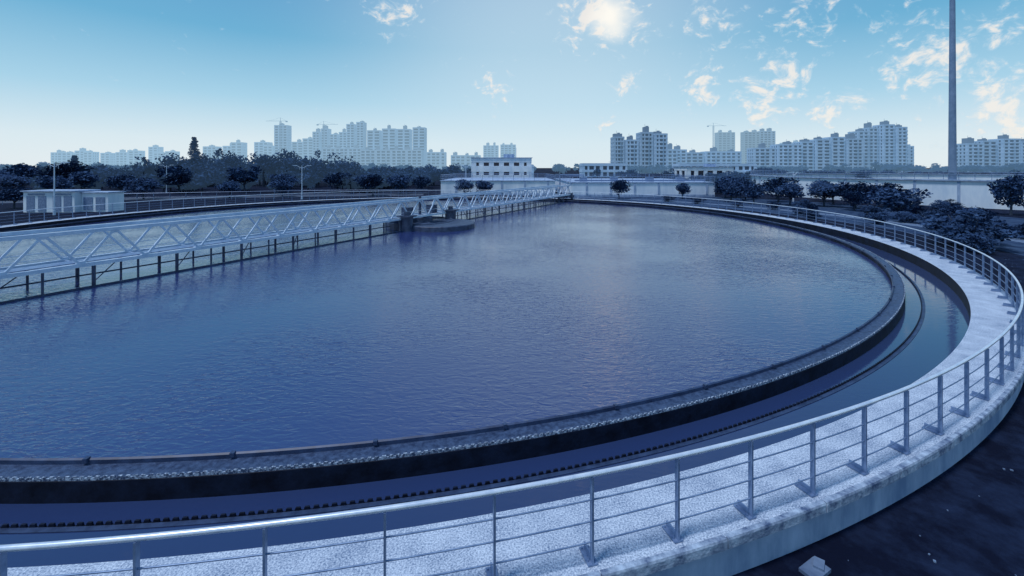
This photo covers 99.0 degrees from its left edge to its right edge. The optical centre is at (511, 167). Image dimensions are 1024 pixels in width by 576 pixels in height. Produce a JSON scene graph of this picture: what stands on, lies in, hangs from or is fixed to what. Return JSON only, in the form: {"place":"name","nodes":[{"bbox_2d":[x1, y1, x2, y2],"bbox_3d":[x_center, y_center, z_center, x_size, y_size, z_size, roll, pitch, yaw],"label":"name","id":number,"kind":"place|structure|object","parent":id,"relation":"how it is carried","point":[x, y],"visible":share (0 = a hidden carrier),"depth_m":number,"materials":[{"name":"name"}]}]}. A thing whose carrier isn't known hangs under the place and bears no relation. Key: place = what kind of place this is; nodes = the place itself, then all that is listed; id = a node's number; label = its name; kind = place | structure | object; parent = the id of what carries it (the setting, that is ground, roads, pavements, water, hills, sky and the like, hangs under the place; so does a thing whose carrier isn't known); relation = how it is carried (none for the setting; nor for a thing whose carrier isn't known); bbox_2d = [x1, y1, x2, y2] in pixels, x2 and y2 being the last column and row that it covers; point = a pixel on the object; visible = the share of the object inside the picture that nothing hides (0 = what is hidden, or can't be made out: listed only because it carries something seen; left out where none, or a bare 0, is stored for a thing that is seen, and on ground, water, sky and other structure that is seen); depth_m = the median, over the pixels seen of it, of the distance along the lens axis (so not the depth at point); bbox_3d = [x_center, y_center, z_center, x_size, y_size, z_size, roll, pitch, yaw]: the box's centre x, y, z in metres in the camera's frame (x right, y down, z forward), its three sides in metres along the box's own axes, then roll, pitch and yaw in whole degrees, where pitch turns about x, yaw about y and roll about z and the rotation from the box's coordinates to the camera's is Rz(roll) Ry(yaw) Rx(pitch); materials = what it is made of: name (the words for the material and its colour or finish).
{"place":"outdoors","nodes":[
{"label":"outdoors","id":0,"kind":"place"},
{"bbox_2d":[0,194,422,202],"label":"road","id":1,"kind":"structure","parent":0,"point":[250,196],"depth_m":82.37,"materials":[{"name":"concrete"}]},
{"bbox_2d":[121,177,163,198],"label":"broadleaf tree","id":2,"kind":"object","parent":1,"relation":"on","point":[150,185],"visible":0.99,"depth_m":75.03,"materials":[{"name":"green plant"}]},
{"bbox_2d":[213,180,241,197],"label":"broadleaf tree","id":3,"kind":"object","parent":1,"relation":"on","point":[229,186],"visible":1,"depth_m":78.34,"materials":[{"name":"green plant"}]},
{"bbox_2d":[0,168,1023,575],"bbox_3d":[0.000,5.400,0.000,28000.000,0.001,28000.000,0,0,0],"label":"ground","id":4,"kind":"structure","parent":0,"point":[964,516],"depth_m":7.02,"materials":[{"name":"soil"}]},
{"bbox_2d":[0,174,32,190],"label":"broadleaf tree","id":5,"kind":"object","parent":4,"relation":"on","point":[6,180],"visible":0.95,"depth_m":83.44,"materials":[{"name":"green plant"}]},
{"bbox_2d":[0,186,32,208],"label":"broadleaf tree","id":6,"kind":"object","parent":4,"relation":"on","point":[14,196],"visible":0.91,"depth_m":57.33,"materials":[{"name":"green plant"}]},
{"bbox_2d":[0,164,42,186],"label":"broadleaf tree","id":7,"kind":"object","parent":4,"relation":"on","point":[18,170],"visible":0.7,"depth_m":99.19,"materials":[{"name":"green plant"}]},
{"bbox_2d":[35,175,72,188],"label":"broadleaf tree","id":8,"kind":"object","parent":4,"relation":"on","point":[62,182],"visible":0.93,"depth_m":79.31,"materials":[{"name":"green plant"}]},
{"bbox_2d":[36,160,93,188],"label":"broadleaf tree","id":9,"kind":"object","parent":4,"relation":"on","point":[64,170],"visible":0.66,"depth_m":97.00,"materials":[{"name":"green plant"}]},
{"bbox_2d":[57,150,74,164],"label":"apartment block","id":10,"kind":"structure","parent":4,"relation":"on","point":[64,156],"depth_m":882.59,"materials":[{"name":"white"}]},
{"bbox_2d":[20,189,125,211],"bbox_3d":[-54.450,4.080,54.500,9.900,2.640,3.400,0,0,0],"label":"equipment cabin","id":11,"kind":"object","parent":4,"relation":"on","point":[43,199],"visible":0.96,"depth_m":53.25,"materials":[{"name":"concrete"}]},
{"bbox_2d":[26,193,104,211],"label":"doors","id":12,"kind":"structure","parent":11,"relation":"in","point":[30,200],"depth_m":52.95,"materials":[{"name":"metal"}]},
{"bbox_2d":[67,171,99,188],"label":"broadleaf tree","id":13,"kind":"object","parent":4,"relation":"on","point":[83,179],"visible":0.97,"depth_m":91.13,"materials":[{"name":"green plant"}]},
{"bbox_2d":[83,149,98,165],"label":"apartment block","id":14,"kind":"structure","parent":4,"relation":"on","point":[90,157],"depth_m":881.11,"materials":[{"name":"white"}]},
{"bbox_2d":[100,151,114,165],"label":"apartment block","id":15,"kind":"structure","parent":4,"relation":"on","point":[107,158],"depth_m":895.64,"materials":[{"name":"white"}]},
{"bbox_2d":[102,173,136,190],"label":"broadleaf tree","id":16,"kind":"object","parent":4,"relation":"on","point":[115,182],"visible":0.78,"depth_m":85.07,"materials":[{"name":"green plant"}]},
{"bbox_2d":[115,149,132,165],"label":"apartment block","id":17,"kind":"structure","parent":4,"relation":"on","point":[121,157],"depth_m":904.66,"materials":[{"name":"white"}]},
{"bbox_2d":[128,149,144,165],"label":"apartment block","id":18,"kind":"structure","parent":4,"relation":"on","point":[132,155],"depth_m":895.00,"materials":[{"name":"white"}]},
{"bbox_2d":[155,165,192,191],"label":"broadleaf tree","id":19,"kind":"object","parent":4,"relation":"on","point":[170,170],"visible":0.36,"depth_m":98.86,"materials":[{"name":"green plant"}]},
{"bbox_2d":[160,170,192,193],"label":"broadleaf tree","id":20,"kind":"object","parent":4,"relation":"on","point":[182,177],"visible":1,"depth_m":90.44,"materials":[{"name":"green plant"}]},
{"bbox_2d":[185,137,206,177],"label":"conifer tree","id":21,"kind":"object","parent":4,"relation":"on","point":[193,144],"visible":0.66,"depth_m":125.44,"materials":[{"name":"green plant"}]},
{"bbox_2d":[2,189,427,204],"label":"perimeter fence","id":22,"kind":"object","parent":4,"relation":"on","point":[231,195],"visible":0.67,"depth_m":76.26,"materials":[{"name":"metal"}]},
{"bbox_2d":[230,138,246,163],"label":"apartment block","id":23,"kind":"structure","parent":4,"relation":"on","point":[237,147],"depth_m":782.18,"materials":[{"name":"white"}]},
{"bbox_2d":[225,166,261,192],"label":"broadleaf tree","id":24,"kind":"object","parent":4,"relation":"on","point":[239,175],"visible":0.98,"depth_m":93.95,"materials":[{"name":"green plant"}]},
{"bbox_2d":[19,148,470,191],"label":"distant trees","id":25,"kind":"object","parent":4,"relation":"on","point":[215,172],"visible":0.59,"depth_m":123.18,"materials":[{"name":"green plant"}]},
{"bbox_2d":[270,179,294,196],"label":"broadleaf tree","id":26,"kind":"object","parent":4,"relation":"on","point":[282,186],"visible":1,"depth_m":81.25,"materials":[{"name":"green plant"}]},
{"bbox_2d":[267,174,298,193],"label":"broadleaf tree","id":27,"kind":"object","parent":4,"relation":"on","point":[287,177],"visible":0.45,"depth_m":90.90,"materials":[{"name":"green plant"}]},
{"bbox_2d":[274,123,291,155],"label":"apartment tower","id":28,"kind":"structure","parent":4,"relation":"on","point":[286,137],"depth_m":801.10,"materials":[{"name":"white concrete"}]},
{"bbox_2d":[302,137,311,160],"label":"apartment block","id":29,"kind":"structure","parent":4,"relation":"on","point":[307,146],"depth_m":806.10,"materials":[{"name":"white"}]},
{"bbox_2d":[312,127,320,159],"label":"apartment tower","id":30,"kind":"structure","parent":4,"relation":"on","point":[316,140],"depth_m":800.23,"materials":[{"name":"white"}]},
{"bbox_2d":[322,172,351,192],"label":"broadleaf tree","id":31,"kind":"object","parent":4,"relation":"on","point":[333,179],"visible":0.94,"depth_m":94.43,"materials":[{"name":"green plant"}]},
{"bbox_2d":[322,145,363,165],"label":"apartment block","id":32,"kind":"structure","parent":4,"relation":"on","point":[349,152],"depth_m":760.10,"materials":[{"name":"white concrete"}]},
{"bbox_2d":[346,122,355,147],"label":"apartment tower","id":33,"kind":"structure","parent":4,"relation":"on","point":[351,135],"depth_m":800.26,"materials":[{"name":"white"}]},
{"bbox_2d":[356,120,366,149],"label":"apartment tower","id":34,"kind":"structure","parent":4,"relation":"on","point":[361,133],"depth_m":803.10,"materials":[{"name":"white"}]},
{"bbox_2d":[358,174,383,195],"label":"broadleaf tree","id":35,"kind":"object","parent":4,"relation":"on","point":[374,181],"visible":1,"depth_m":83.75,"materials":[{"name":"green plant"}]},
{"bbox_2d":[367,128,381,149],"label":"apartment tower","id":36,"kind":"structure","parent":4,"relation":"on","point":[374,138],"depth_m":701.10,"materials":[{"name":"white"}]},
{"bbox_2d":[382,125,396,149],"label":"apartment tower","id":37,"kind":"structure","parent":4,"relation":"on","point":[389,137],"depth_m":704.10,"materials":[{"name":"white concrete"}]},
{"bbox_2d":[360,145,423,169],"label":"apartment block","id":38,"kind":"structure","parent":4,"relation":"on","point":[397,157],"depth_m":680.10,"materials":[{"name":"white concrete"}]},
{"bbox_2d":[385,175,411,193],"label":"broadleaf tree","id":39,"kind":"object","parent":4,"relation":"on","point":[398,182],"visible":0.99,"depth_m":89.22,"materials":[{"name":"green plant"}]},
{"bbox_2d":[397,124,411,149],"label":"apartment tower","id":40,"kind":"structure","parent":4,"relation":"on","point":[404,136],"depth_m":701.10,"materials":[{"name":"white"}]},
{"bbox_2d":[413,126,426,168],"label":"apartment tower","id":41,"kind":"structure","parent":4,"relation":"on","point":[419,137],"depth_m":704.10,"materials":[{"name":"white concrete"}]},
{"bbox_2d":[411,176,431,193],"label":"broadleaf tree","id":42,"kind":"object","parent":4,"relation":"on","point":[420,182],"visible":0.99,"depth_m":91.43,"materials":[{"name":"green plant"}]},
{"bbox_2d":[426,148,446,169],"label":"apartment block","id":43,"kind":"structure","parent":4,"relation":"on","point":[437,159],"depth_m":700.10,"materials":[{"name":"white concrete"}]},
{"bbox_2d":[454,179,475,192],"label":"broadleaf tree","id":44,"kind":"object","parent":4,"relation":"on","point":[463,185],"visible":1,"depth_m":79.32,"materials":[{"name":"green plant"}]},
{"bbox_2d":[451,151,480,170],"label":"apartment block","id":45,"kind":"structure","parent":4,"relation":"on","point":[464,160],"depth_m":700.00,"materials":[{"name":"white"}]},
{"bbox_2d":[475,180,493,196],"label":"broadleaf tree","id":46,"kind":"object","parent":4,"relation":"on","point":[481,185],"visible":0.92,"depth_m":80.42,"materials":[{"name":"green plant"}]},
{"bbox_2d":[483,142,498,156],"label":"apartment tower","id":47,"kind":"structure","parent":4,"relation":"on","point":[490,150],"depth_m":900.10,"materials":[{"name":"white"}]},
{"bbox_2d":[471,158,531,177],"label":"office building","id":48,"kind":"structure","parent":4,"relation":"on","point":[501,168],"depth_m":118.00,"materials":[{"name":"white paint"}]},
{"bbox_2d":[476,162,526,174],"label":"windows","id":49,"kind":"structure","parent":48,"relation":"attached to","point":[497,163],"depth_m":118.30,"materials":[{"name":"black glass"}]},
{"bbox_2d":[500,143,515,156],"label":"apartment tower","id":50,"kind":"structure","parent":4,"relation":"on","point":[508,149],"depth_m":905.10,"materials":[{"name":"white"}]},
{"bbox_2d":[0,197,1023,575],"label":"clarifier tank","id":51,"kind":"object","parent":4,"relation":"on","point":[728,541],"visible":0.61,"depth_m":7.13,"materials":[{"name":"concrete"}]},
{"bbox_2d":[0,185,573,303],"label":"scraper bridge","id":52,"kind":"structure","parent":51,"relation":"on","point":[408,219],"depth_m":24.73,"materials":[{"name":"metal"}]},
{"bbox_2d":[0,200,891,457],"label":"water","id":53,"kind":"structure","parent":51,"relation":"in","point":[542,311],"depth_m":14.34,"materials":[{"name":"blue liquid"}]},
{"bbox_2d":[0,231,969,567],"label":"channel water","id":54,"kind":"structure","parent":51,"relation":"in","point":[936,341],"depth_m":7.35,"materials":[{"name":"blue liquid"}]},
{"bbox_2d":[0,190,1023,575],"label":"walkway railing","id":55,"kind":"object","parent":51,"relation":"on","point":[586,550],"visible":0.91,"depth_m":5.71,"materials":[{"name":"metal"}]},
{"bbox_2d":[0,162,1023,174],"bbox_3d":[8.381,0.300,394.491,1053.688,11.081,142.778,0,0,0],"label":"tree line","id":56,"kind":"object","parent":4,"relation":"on","point":[651,169],"visible":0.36,"depth_m":353.27,"materials":[{"name":"green plant"}]},
{"bbox_2d":[440,173,703,194],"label":"concrete basin","id":57,"kind":"object","parent":4,"relation":"on","point":[448,185],"visible":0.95,"depth_m":86.00,"materials":[{"name":"concrete"}]},
{"bbox_2d":[579,163,627,174],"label":"workshop","id":58,"kind":"structure","parent":4,"relation":"on","point":[604,168],"depth_m":250.10,"materials":[{"name":"white paint"}]},
{"bbox_2d":[610,131,624,162],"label":"apartment tower","id":59,"kind":"structure","parent":4,"relation":"on","point":[617,145],"depth_m":421.10,"materials":[{"name":"grey concrete"}]},
{"bbox_2d":[624,135,638,172],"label":"apartment tower","id":60,"kind":"structure","parent":4,"relation":"on","point":[631,151],"depth_m":418.10,"materials":[{"name":"grey concrete"}]},
{"bbox_2d":[555,174,714,196],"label":"concrete basin","id":61,"kind":"object","parent":4,"relation":"on","point":[704,188],"visible":0.82,"depth_m":82.00,"materials":[{"name":"concrete"}]},
{"bbox_2d":[636,126,652,173],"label":"apartment tower","id":62,"kind":"structure","parent":4,"relation":"on","point":[644,137],"depth_m":415.10,"materials":[{"name":"white concrete"}]},
{"bbox_2d":[653,131,667,173],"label":"apartment tower","id":63,"kind":"structure","parent":4,"relation":"on","point":[660,148],"depth_m":413.10,"materials":[{"name":"white concrete"}]},
{"bbox_2d":[668,141,677,172],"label":"apartment block","id":64,"kind":"structure","parent":4,"relation":"on","point":[672,156],"depth_m":470.10,"materials":[{"name":"white"}]},
{"bbox_2d":[674,144,686,163],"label":"apartment block","id":65,"kind":"structure","parent":4,"relation":"on","point":[682,156],"depth_m":500.19,"materials":[{"name":"white"}]},
{"bbox_2d":[687,150,703,163],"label":"apartment block","id":66,"kind":"structure","parent":4,"relation":"on","point":[693,157],"depth_m":506.10,"materials":[{"name":"white"}]},
{"bbox_2d":[674,164,733,179],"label":"gatehouse","id":67,"kind":"object","parent":4,"relation":"on","point":[696,171],"visible":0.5,"depth_m":150.04,"materials":[{"name":"white paint"}]},
{"bbox_2d":[672,164,756,173],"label":"workshop","id":68,"kind":"structure","parent":4,"relation":"on","point":[742,168],"depth_m":250.10,"materials":[{"name":"white"}]},
{"bbox_2d":[704,147,741,163],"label":"apartment block","id":69,"kind":"structure","parent":4,"relation":"on","point":[713,155],"depth_m":505.10,"materials":[{"name":"white concrete"}]},
{"bbox_2d":[715,129,734,150],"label":"apartment tower","id":70,"kind":"structure","parent":4,"relation":"on","point":[724,141],"depth_m":900.10,"materials":[{"name":"white concrete"}]},
{"bbox_2d":[740,130,759,163],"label":"apartment tower","id":71,"kind":"structure","parent":4,"relation":"on","point":[748,139],"depth_m":901.10,"materials":[{"name":"white concrete"}]},
{"bbox_2d":[747,141,775,166],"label":"apartment block","id":72,"kind":"structure","parent":4,"relation":"on","point":[761,155],"depth_m":480.28,"materials":[{"name":"white concrete"}]},
{"bbox_2d":[757,128,774,147],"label":"apartment tower","id":73,"kind":"structure","parent":4,"relation":"on","point":[767,137],"depth_m":905.10,"materials":[{"name":"white"}]},
{"bbox_2d":[770,139,802,172],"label":"apartment block","id":74,"kind":"structure","parent":4,"relation":"on","point":[789,153],"depth_m":478.12,"materials":[{"name":"white concrete"}]},
{"bbox_2d":[792,139,813,170],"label":"apartment block","id":75,"kind":"structure","parent":4,"relation":"on","point":[808,153],"depth_m":482.40,"materials":[{"name":"white concrete"}]},
{"bbox_2d":[593,168,1022,188],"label":"distant trees","id":76,"kind":"object","parent":4,"relation":"on","point":[734,174],"visible":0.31,"depth_m":146.30,"materials":[{"name":"green plant"}]},
{"bbox_2d":[799,556,830,575],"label":"concrete slab","id":77,"kind":"structure","parent":4,"relation":"on","point":[814,566],"depth_m":5.84,"materials":[{"name":"concrete"}]},
{"bbox_2d":[809,137,830,172],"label":"apartment block","id":78,"kind":"structure","parent":4,"relation":"on","point":[822,153],"depth_m":480.10,"materials":[{"name":"white concrete"}]},
{"bbox_2d":[822,133,845,172],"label":"apartment block","id":79,"kind":"structure","parent":4,"relation":"on","point":[838,151],"depth_m":480.10,"materials":[{"name":"white concrete"}]},
{"bbox_2d":[845,133,863,172],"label":"apartment block","id":80,"kind":"structure","parent":4,"relation":"on","point":[854,152],"depth_m":478.10,"materials":[{"name":"white concrete"}]},
{"bbox_2d":[848,128,869,167],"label":"apartment tower","id":81,"kind":"structure","parent":4,"relation":"on","point":[859,133],"depth_m":486.10,"materials":[{"name":"white concrete"}]},
{"bbox_2d":[862,121,878,171],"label":"apartment tower","id":82,"kind":"structure","parent":4,"relation":"on","point":[874,144],"depth_m":488.10,"materials":[{"name":"white concrete"}]},
{"bbox_2d":[872,120,894,165],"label":"apartment tower","id":83,"kind":"structure","parent":4,"relation":"on","point":[886,142],"depth_m":482.97,"materials":[{"name":"white concrete"}]},
{"bbox_2d":[749,170,1023,209],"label":"wall","id":84,"kind":"structure","parent":4,"relation":"on","point":[969,190],"depth_m":64.04,"materials":[{"name":"concrete"}]},
{"bbox_2d":[895,123,907,172],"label":"apartment tower","id":85,"kind":"structure","parent":4,"relation":"on","point":[901,144],"depth_m":480.11,"materials":[{"name":"white concrete"}]},
{"bbox_2d":[948,0,956,203],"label":"mast light","id":86,"kind":"object","parent":4,"relation":"on","point":[952,146],"visible":0.74,"depth_m":60.74,"materials":[{"name":"metal"}]},
{"bbox_2d":[917,208,1023,242],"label":"shrub","id":87,"kind":"object","parent":4,"relation":"on","point":[949,227],"visible":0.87,"depth_m":29.17,"materials":[{"name":"green plant"}]},
{"bbox_2d":[957,137,983,171],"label":"apartment block","id":88,"kind":"structure","parent":4,"relation":"on","point":[970,151],"depth_m":481.10,"materials":[{"name":"white concrete"}]},
{"bbox_2d":[947,232,999,253],"bbox_3d":[29.638,4.776,28.040,2.616,1.473,2.228,0,0,-30],"label":"shrub","id":89,"kind":"object","parent":4,"relation":"on","point":[978,241],"visible":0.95,"depth_m":27.55,"materials":[{"name":"green plant"}]},
{"bbox_2d":[974,138,997,171],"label":"apartment block","id":90,"kind":"structure","parent":4,"relation":"on","point":[990,152],"depth_m":482.10,"materials":[{"name":"white concrete"}]},
{"bbox_2d":[988,134,1020,165],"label":"apartment block","id":91,"kind":"structure","parent":4,"relation":"on","point":[1009,150],"depth_m":479.10,"materials":[{"name":"white concrete"}]},
{"bbox_2d":[987,173,1023,214],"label":"broadleaf tree","id":92,"kind":"object","parent":4,"relation":"on","point":[1011,188],"visible":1,"depth_m":49.74,"materials":[{"name":"green plant"}]},
{"bbox_2d":[0,0,1023,167],"label":"sky","id":93,"kind":"structure","parent":0,"point":[554,80],"materials":[{"name":"blue"}]},
{"bbox_2d":[568,197,1023,255],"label":"lawn","id":94,"kind":"structure","parent":0,"point":[1014,247],"depth_m":54.07,"materials":[{"name":"green plant"}]},
{"bbox_2d":[610,179,630,198],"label":"broadleaf tree","id":95,"kind":"object","parent":94,"relation":"on","point":[620,186],"visible":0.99,"depth_m":75.39,"materials":[{"name":"green plant"}]},
{"bbox_2d":[719,183,743,201],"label":"broadleaf tree","id":96,"kind":"object","parent":94,"relation":"on","point":[734,190],"visible":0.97,"depth_m":68.31,"materials":[{"name":"green plant"}]},
{"bbox_2d":[740,183,769,203],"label":"broadleaf tree","id":97,"kind":"object","parent":94,"relation":"on","point":[756,190],"visible":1,"depth_m":65.25,"materials":[{"name":"green plant"}]},
{"bbox_2d":[761,177,799,201],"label":"broadleaf tree","id":98,"kind":"object","parent":94,"relation":"on","point":[772,183],"visible":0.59,"depth_m":68.69,"materials":[{"name":"green plant"}]},
{"bbox_2d":[770,181,805,204],"bbox_3d":[39.883,3.673,62.996,4.068,3.466,4.088,0,0,5],"label":"broadleaf tree","id":99,"kind":"object","parent":94,"relation":"on","point":[790,191],"visible":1,"depth_m":62.38,"materials":[{"name":"green plant"}]},
{"bbox_2d":[805,180,840,206],"bbox_3d":[43.439,3.577,60.889,4.428,3.658,4.406,0,0,36],"label":"broadleaf tree","id":100,"kind":"object","parent":94,"relation":"on","point":[820,189],"visible":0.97,"depth_m":60.57,"materials":[{"name":"green plant"}]},
{"bbox_2d":[832,181,876,208],"bbox_3d":[45.228,3.564,57.941,4.610,3.684,4.464,0,0,-35],"label":"broadleaf tree","id":101,"kind":"object","parent":94,"relation":"on","point":[864,187],"visible":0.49,"depth_m":57.45,"materials":[{"name":"green plant"}]},
{"bbox_2d":[838,190,873,210],"bbox_3d":[43.332,4.101,54.872,3.497,2.607,4.055,0,0,16],"label":"broadleaf tree","id":102,"kind":"object","parent":94,"relation":"on","point":[856,197],"visible":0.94,"depth_m":54.56,"materials":[{"name":"green plant"}]},
{"bbox_2d":[858,211,892,223],"bbox_3d":[34.772,4.821,41.917,2.616,1.381,2.228,0,0,31],"label":"shrub","id":103,"kind":"object","parent":94,"relation":"on","point":[879,216],"visible":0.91,"depth_m":41.72,"materials":[{"name":"green plant"}]},
{"bbox_2d":[863,187,932,217],"bbox_3d":[40.984,3.751,47.033,6.083,3.308,5.245,0,0,-7],"label":"broadleaf tree","id":104,"kind":"object","parent":94,"relation":"on","point":[892,199],"visible":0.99,"depth_m":45.99,"materials":[{"name":"green plant"}]},
{"bbox_2d":[890,211,920,223],"bbox_3d":[38.871,4.862,43.218,2.471,1.294,2.401,0,0,-25],"label":"shrub","id":105,"kind":"object","parent":94,"relation":"on","point":[906,216],"visible":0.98,"depth_m":42.92,"materials":[{"name":"green plant"}]},
{"bbox_2d":[573,197,1023,242],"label":"path","id":106,"kind":"structure","parent":0,"point":[1014,239],"depth_m":50.54,"materials":[{"name":"grey concrete"}]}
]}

